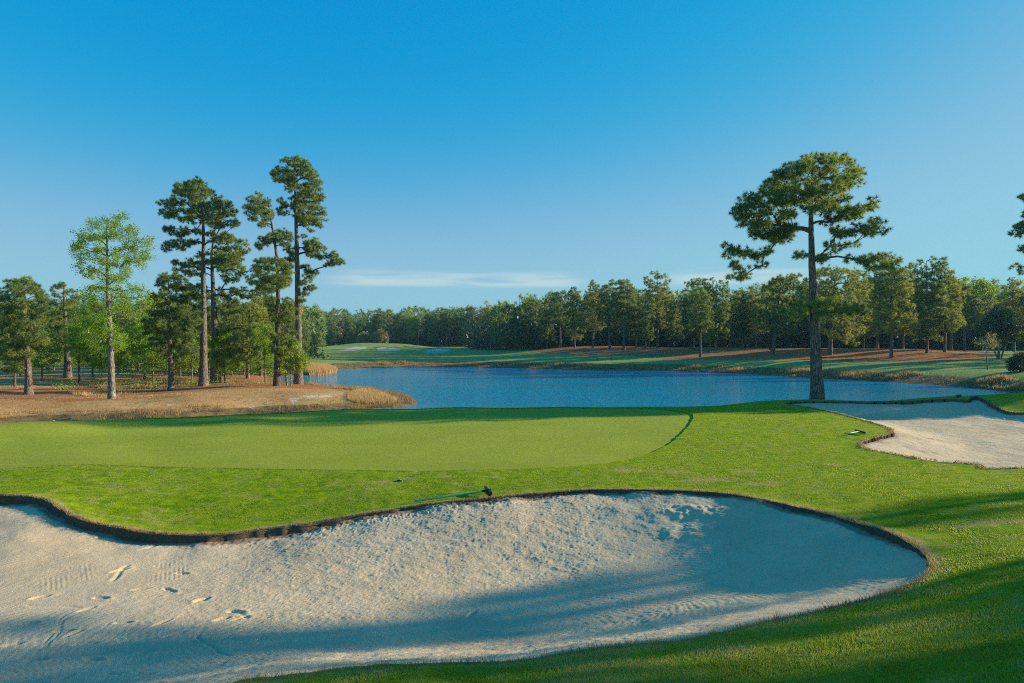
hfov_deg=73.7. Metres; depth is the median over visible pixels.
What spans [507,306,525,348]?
pine tree
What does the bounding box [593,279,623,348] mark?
pine tree
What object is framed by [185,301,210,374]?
pine tree
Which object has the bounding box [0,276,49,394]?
pine tree
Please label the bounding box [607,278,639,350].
pine tree
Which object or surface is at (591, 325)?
pine tree
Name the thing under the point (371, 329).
pine tree
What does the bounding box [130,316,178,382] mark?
leafy tree
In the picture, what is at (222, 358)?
leafy tree
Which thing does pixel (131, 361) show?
scrub
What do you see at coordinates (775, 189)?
pine tree
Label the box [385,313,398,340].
pine tree
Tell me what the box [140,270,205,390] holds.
pine tree
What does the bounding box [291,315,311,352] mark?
pine tree
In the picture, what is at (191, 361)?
leafy tree
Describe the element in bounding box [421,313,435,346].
pine tree
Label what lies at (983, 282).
leafy tree
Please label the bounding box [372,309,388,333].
pine tree
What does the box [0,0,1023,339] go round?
sky
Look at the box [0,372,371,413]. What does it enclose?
dry grass
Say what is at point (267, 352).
leafy tree
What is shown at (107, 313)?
deciduous tree
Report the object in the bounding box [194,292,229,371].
pine tree
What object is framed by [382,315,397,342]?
leafy tree
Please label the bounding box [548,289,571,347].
pine tree
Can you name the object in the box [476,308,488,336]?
pine tree
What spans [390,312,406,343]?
pine tree
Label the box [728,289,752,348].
pine tree
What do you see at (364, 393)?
tall grass
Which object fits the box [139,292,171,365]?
pine tree
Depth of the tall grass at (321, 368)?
80.98 m
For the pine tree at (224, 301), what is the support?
on the ground at (960, 365)
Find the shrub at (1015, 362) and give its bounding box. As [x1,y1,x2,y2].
[1004,350,1023,371]
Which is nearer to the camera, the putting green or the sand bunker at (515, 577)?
the sand bunker at (515, 577)
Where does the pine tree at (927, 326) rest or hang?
on the ground at (960, 365)
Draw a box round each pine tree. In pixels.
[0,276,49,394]
[0,312,34,386]
[28,293,62,354]
[42,281,81,377]
[81,303,105,365]
[111,303,137,340]
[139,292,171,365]
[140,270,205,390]
[154,176,242,385]
[170,232,275,382]
[170,289,199,362]
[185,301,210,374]
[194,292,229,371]
[207,288,234,350]
[224,296,271,378]
[232,307,255,374]
[240,190,299,385]
[240,288,281,376]
[269,155,346,383]
[280,305,303,372]
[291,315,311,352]
[324,314,337,345]
[343,316,356,343]
[358,316,369,334]
[369,315,379,342]
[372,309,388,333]
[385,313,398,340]
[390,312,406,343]
[407,312,419,344]
[414,310,424,344]
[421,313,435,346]
[426,310,439,346]
[438,307,456,346]
[450,311,462,346]
[459,307,474,340]
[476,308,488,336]
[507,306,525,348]
[521,297,542,349]
[538,304,556,348]
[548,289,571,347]
[561,286,585,347]
[578,280,606,347]
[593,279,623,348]
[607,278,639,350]
[625,289,645,347]
[635,297,656,348]
[642,270,671,347]
[662,294,685,347]
[678,277,707,349]
[686,290,714,356]
[702,277,730,351]
[719,151,899,399]
[719,293,739,347]
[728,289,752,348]
[743,289,768,348]
[749,272,808,353]
[794,264,878,354]
[847,281,875,348]
[861,268,896,348]
[867,251,920,357]
[887,269,922,348]
[906,255,951,352]
[923,264,967,351]
[939,275,969,349]
[952,282,986,350]
[996,277,1023,351]
[1007,191,1023,275]
[1013,289,1023,341]
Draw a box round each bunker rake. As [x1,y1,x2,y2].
[414,486,492,501]
[844,429,865,434]
[932,394,961,397]
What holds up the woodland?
on the ground at (960, 365)
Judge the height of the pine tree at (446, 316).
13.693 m
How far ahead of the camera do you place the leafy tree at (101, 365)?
59.63 m
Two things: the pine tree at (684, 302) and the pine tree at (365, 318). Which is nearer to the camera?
the pine tree at (684, 302)
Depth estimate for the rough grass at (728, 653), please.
5.68 m
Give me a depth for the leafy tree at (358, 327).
231.60 m
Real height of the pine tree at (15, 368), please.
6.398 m
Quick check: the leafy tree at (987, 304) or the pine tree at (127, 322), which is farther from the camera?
the leafy tree at (987, 304)
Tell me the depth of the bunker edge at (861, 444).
23.12 m
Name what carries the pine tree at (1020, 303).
on the ground at (960, 365)
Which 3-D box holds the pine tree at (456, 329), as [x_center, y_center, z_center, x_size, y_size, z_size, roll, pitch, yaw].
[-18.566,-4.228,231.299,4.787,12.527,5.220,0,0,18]
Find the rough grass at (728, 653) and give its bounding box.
[0,405,1023,682]
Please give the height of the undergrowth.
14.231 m
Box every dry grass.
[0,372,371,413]
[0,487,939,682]
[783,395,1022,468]
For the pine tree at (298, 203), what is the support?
on the ground at (960, 365)
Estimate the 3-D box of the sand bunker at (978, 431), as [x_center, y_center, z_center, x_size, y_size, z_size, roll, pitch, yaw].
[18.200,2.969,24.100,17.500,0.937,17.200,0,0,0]
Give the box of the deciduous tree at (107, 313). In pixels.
[68,210,158,398]
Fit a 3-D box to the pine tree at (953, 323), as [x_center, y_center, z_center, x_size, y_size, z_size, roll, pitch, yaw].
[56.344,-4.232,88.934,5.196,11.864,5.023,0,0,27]
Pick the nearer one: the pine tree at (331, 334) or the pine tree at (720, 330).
the pine tree at (720, 330)
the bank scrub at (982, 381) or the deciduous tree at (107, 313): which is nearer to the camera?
the deciduous tree at (107, 313)
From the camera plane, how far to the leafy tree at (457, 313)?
230.88 m
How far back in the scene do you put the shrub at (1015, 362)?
59.78 m
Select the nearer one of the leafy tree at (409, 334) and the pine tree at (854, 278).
the pine tree at (854, 278)
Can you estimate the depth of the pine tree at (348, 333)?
224.52 m
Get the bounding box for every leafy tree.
[22,326,60,380]
[39,323,63,370]
[69,315,116,379]
[104,339,128,374]
[122,320,143,369]
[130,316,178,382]
[172,338,190,377]
[173,324,210,380]
[197,338,210,376]
[207,328,245,382]
[223,345,244,375]
[245,323,274,380]
[330,314,345,344]
[351,314,366,338]
[361,316,373,333]
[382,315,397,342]
[398,312,419,343]
[429,313,445,346]
[441,308,460,346]
[464,305,485,333]
[483,300,496,335]
[957,276,999,332]
[969,299,998,348]
[976,280,1015,308]
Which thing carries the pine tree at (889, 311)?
on the ground at (960, 365)
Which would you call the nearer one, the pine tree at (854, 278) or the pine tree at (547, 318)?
the pine tree at (854, 278)
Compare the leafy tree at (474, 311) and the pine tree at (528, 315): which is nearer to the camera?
the pine tree at (528, 315)
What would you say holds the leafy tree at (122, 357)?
on the ground at (960, 365)
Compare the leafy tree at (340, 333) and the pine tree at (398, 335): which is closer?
the pine tree at (398, 335)
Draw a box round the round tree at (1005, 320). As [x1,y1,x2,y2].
[975,305,1021,358]
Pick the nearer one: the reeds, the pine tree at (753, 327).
the reeds
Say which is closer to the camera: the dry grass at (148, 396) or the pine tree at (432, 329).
the dry grass at (148, 396)
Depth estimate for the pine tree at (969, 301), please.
101.09 m
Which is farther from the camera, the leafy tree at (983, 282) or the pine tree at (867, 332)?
the leafy tree at (983, 282)
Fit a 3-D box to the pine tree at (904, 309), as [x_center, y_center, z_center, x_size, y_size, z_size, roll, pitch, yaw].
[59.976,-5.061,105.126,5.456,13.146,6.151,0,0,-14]
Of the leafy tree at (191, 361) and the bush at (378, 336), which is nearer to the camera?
the leafy tree at (191, 361)
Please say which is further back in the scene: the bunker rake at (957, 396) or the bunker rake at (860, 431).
the bunker rake at (957, 396)
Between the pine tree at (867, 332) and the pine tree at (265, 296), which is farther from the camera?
the pine tree at (867, 332)
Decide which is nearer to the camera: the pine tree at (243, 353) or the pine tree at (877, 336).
the pine tree at (243, 353)
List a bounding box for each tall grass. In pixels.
[304,362,337,375]
[347,388,396,403]
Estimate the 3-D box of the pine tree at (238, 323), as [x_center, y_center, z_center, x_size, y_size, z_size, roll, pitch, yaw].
[-24.152,-2.746,56.939,9.472,13.145,3.577,0,0,0]
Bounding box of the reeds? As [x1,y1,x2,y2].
[0,380,416,421]
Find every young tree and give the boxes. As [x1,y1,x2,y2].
[61,304,119,382]
[123,322,166,379]
[974,331,1001,369]
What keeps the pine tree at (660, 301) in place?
on the ground at (960, 365)
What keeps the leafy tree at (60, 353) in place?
on the ground at (960, 365)
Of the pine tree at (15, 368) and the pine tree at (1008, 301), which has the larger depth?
the pine tree at (1008, 301)
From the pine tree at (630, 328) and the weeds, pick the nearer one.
the weeds
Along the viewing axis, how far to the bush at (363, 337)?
205.02 m
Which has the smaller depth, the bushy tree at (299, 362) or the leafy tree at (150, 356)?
the bushy tree at (299, 362)
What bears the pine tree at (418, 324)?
on the ground at (960, 365)
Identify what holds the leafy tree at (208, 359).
on the ground at (960, 365)
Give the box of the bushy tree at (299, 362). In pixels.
[274,339,309,385]
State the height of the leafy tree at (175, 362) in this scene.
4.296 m
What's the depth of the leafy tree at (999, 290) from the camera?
125.17 m
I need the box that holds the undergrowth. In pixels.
[1,299,1023,359]
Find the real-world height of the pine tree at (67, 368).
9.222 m
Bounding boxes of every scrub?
[0,348,312,375]
[327,360,1023,390]
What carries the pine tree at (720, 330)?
on the ground at (960, 365)
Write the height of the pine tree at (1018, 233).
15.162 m
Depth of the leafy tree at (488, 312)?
226.98 m
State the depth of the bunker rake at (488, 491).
13.63 m
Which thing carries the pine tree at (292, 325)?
on the ground at (960, 365)
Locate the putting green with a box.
[0,408,692,470]
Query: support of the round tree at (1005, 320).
on the ground at (960, 365)
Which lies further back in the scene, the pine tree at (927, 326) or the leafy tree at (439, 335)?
the leafy tree at (439, 335)
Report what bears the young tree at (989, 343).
on the ground at (960, 365)
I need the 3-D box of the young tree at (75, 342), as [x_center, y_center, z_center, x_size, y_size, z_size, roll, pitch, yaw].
[-34.461,0.336,56.119,4.306,6.865,6.774,0,0,-32]
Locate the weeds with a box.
[0,365,313,391]
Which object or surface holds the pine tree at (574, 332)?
on the ground at (960, 365)
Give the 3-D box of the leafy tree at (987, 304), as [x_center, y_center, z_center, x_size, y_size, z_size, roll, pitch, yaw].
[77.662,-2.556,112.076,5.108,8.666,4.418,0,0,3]
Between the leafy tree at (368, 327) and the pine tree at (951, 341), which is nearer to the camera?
the pine tree at (951, 341)
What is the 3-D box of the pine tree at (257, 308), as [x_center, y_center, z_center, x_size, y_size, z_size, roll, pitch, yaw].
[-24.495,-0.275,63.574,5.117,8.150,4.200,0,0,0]
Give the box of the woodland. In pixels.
[2,277,1023,352]
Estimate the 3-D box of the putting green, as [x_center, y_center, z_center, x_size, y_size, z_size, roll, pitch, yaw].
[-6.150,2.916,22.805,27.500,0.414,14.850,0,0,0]
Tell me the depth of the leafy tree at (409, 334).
220.59 m
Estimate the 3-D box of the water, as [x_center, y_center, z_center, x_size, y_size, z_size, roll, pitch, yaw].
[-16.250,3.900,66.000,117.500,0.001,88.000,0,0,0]
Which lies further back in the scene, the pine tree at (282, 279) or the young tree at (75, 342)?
the young tree at (75, 342)
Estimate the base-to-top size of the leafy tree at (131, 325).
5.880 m
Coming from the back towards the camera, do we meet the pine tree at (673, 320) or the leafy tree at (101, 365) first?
the pine tree at (673, 320)
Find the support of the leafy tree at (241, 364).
on the ground at (960, 365)
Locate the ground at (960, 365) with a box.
[0,343,1023,682]
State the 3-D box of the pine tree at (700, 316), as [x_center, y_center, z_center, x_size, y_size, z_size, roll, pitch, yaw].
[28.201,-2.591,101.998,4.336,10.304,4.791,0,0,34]
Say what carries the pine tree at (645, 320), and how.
on the ground at (960, 365)
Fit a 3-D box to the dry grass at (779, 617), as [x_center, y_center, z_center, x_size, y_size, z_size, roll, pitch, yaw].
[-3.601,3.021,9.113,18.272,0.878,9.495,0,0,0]
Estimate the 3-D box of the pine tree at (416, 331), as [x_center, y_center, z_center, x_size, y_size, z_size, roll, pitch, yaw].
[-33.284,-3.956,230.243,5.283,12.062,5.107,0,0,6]
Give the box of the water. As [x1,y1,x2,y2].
[281,367,1007,408]
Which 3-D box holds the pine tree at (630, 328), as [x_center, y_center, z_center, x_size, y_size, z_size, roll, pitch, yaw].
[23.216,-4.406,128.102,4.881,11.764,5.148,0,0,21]
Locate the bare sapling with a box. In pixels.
[280,321,294,382]
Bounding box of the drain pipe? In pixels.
[53,418,71,420]
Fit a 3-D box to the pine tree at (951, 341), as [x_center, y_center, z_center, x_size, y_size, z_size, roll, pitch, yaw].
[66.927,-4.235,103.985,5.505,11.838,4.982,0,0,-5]
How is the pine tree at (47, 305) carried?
on the ground at (960, 365)
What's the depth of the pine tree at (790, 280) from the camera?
98.62 m
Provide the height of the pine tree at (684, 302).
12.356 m
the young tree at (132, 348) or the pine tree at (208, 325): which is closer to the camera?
the young tree at (132, 348)
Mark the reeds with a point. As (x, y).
(101, 391)
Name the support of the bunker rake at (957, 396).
on the ground at (960, 365)
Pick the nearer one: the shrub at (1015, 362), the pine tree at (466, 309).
the shrub at (1015, 362)
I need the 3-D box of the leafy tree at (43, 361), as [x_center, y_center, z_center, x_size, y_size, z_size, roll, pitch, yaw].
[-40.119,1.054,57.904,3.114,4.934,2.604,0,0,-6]
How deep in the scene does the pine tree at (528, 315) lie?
145.28 m
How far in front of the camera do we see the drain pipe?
32.00 m
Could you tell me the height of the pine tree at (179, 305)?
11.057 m
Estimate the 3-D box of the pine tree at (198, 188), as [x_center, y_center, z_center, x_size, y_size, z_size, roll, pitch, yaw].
[-23.331,-4.572,51.423,7.055,16.560,5.054,0,0,25]
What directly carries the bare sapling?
on the ground at (960, 365)
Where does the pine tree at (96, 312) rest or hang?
on the ground at (960, 365)
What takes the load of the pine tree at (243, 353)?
on the ground at (960, 365)
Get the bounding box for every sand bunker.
[0,491,926,682]
[792,400,1023,467]
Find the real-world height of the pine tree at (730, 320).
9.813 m

